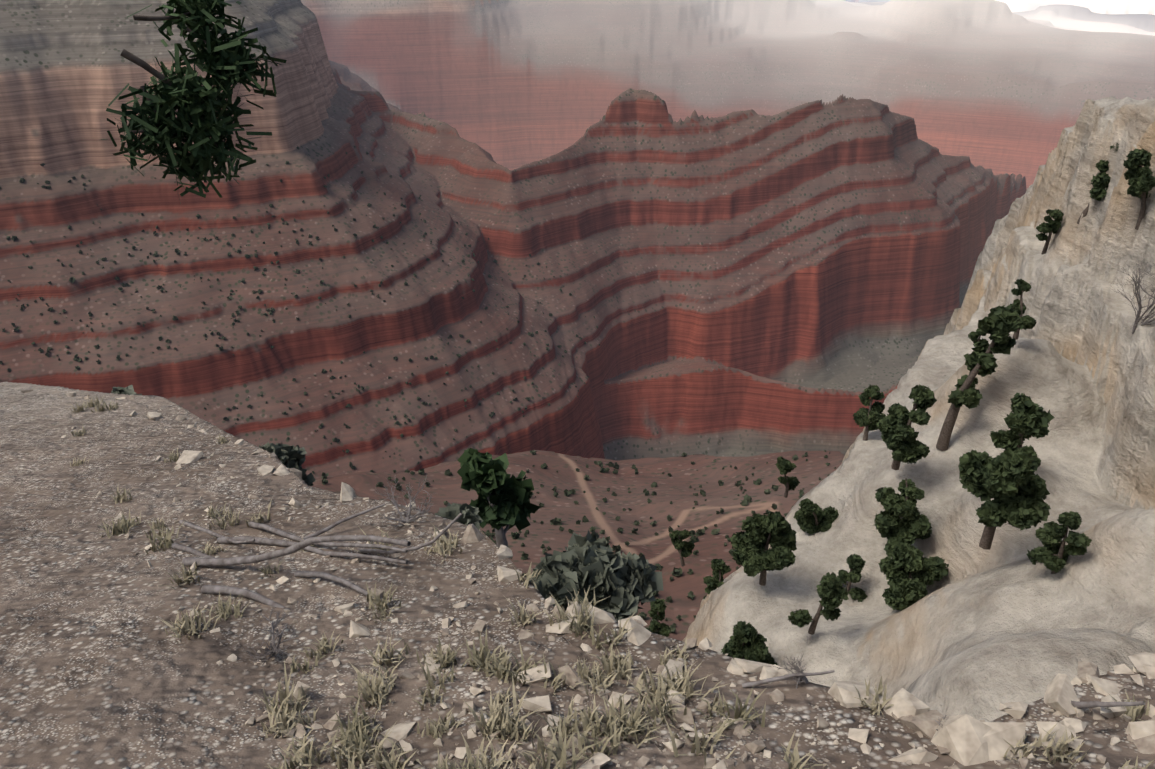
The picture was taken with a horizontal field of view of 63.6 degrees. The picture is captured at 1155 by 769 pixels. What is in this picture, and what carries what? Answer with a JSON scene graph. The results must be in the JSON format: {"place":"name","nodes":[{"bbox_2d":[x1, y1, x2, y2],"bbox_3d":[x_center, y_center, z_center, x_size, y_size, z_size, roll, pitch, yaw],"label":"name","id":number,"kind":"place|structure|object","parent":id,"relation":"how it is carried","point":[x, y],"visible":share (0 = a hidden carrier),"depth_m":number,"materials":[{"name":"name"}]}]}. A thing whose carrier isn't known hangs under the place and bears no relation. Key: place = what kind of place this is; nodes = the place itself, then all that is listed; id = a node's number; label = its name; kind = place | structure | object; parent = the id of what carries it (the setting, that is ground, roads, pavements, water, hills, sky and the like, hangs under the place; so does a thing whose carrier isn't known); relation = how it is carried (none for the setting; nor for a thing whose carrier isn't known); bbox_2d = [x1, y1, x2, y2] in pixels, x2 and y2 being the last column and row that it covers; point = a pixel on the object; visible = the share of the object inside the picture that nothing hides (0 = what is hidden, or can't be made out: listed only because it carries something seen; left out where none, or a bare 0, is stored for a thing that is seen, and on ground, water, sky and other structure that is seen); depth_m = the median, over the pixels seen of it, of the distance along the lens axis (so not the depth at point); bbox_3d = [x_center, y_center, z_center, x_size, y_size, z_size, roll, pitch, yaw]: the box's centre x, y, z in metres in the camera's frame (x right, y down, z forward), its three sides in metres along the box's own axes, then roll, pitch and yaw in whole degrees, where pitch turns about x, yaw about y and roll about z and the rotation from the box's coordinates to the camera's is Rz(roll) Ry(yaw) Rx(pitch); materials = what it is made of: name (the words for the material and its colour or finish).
{"place":"outdoors","nodes":[
{"label":"outdoors","id":0,"kind":"place"},
{"bbox_2d":[102,0,286,203],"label":"pine bough","id":1,"kind":"object","parent":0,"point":[229,61],"visible":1,"depth_m":4.85,"materials":[{"name":"green plant"}]},
{"bbox_2d":[0,0,1154,768],"bbox_3d":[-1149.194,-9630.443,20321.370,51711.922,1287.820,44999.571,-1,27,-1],"label":"canyon ground","id":2,"kind":"structure","parent":0,"point":[756,234],"depth_m":1189.09,"materials":[{"name":"stone"}]},
{"bbox_2d":[111,385,315,485],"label":"shrubs","id":3,"kind":"object","parent":2,"relation":"on","point":[289,456],"visible":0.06,"depth_m":8.43,"materials":[{"name":"green plant"}]},
{"bbox_2d":[0,146,835,632],"bbox_3d":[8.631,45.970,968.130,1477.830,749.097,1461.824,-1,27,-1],"label":"shrubs","id":4,"kind":"object","parent":2,"relation":"on","point":[746,500],"visible":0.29,"depth_m":1103.81,"materials":[{"name":"green plant"}]},
{"bbox_2d":[457,448,539,547],"bbox_3d":[-0.682,1.069,8.225,0.711,1.107,0.636,-1,27,-1],"label":"juniper tree","id":5,"kind":"object","parent":2,"relation":"on","point":[502,501],"visible":0.98,"depth_m":8.04,"materials":[{"name":"green plant"}]},
{"bbox_2d":[435,502,662,621],"bbox_3d":[-0.346,0.927,4.553,1.587,0.796,0.716,19,33,33],"label":"sagebrush","id":6,"kind":"object","parent":2,"relation":"on","point":[629,582],"visible":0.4,"depth_m":4.09,"materials":[{"name":"green plant"}]},
{"bbox_2d":[21,389,1154,768],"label":"rocks","id":7,"kind":"object","parent":2,"relation":"on","point":[965,739],"visible":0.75,"depth_m":2.87,"materials":[{"name":"stone"}]},
{"bbox_2d":[66,396,1154,768],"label":"grass tufts","id":8,"kind":"object","parent":2,"relation":"on","point":[354,738],"visible":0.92,"depth_m":2.96,"materials":[{"name":"beige plant"}]},
{"bbox_2d":[171,504,1144,708],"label":"dead branches","id":9,"kind":"object","parent":2,"relation":"on","point":[292,546],"visible":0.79,"depth_m":4.17,"materials":[{"name":"grey wood"}]},
{"bbox_2d":[243,253,1154,730],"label":"bare bushes","id":10,"kind":"object","parent":2,"relation":"on","point":[275,651],"visible":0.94,"depth_m":4.76,"materials":[{"name":"grey plant"}]},
{"bbox_2d":[646,143,1154,664],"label":"trees","id":11,"kind":"object","parent":2,"relation":"on","point":[1010,481],"visible":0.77,"depth_m":42.57,"materials":[{"name":"green plant"}]}
]}

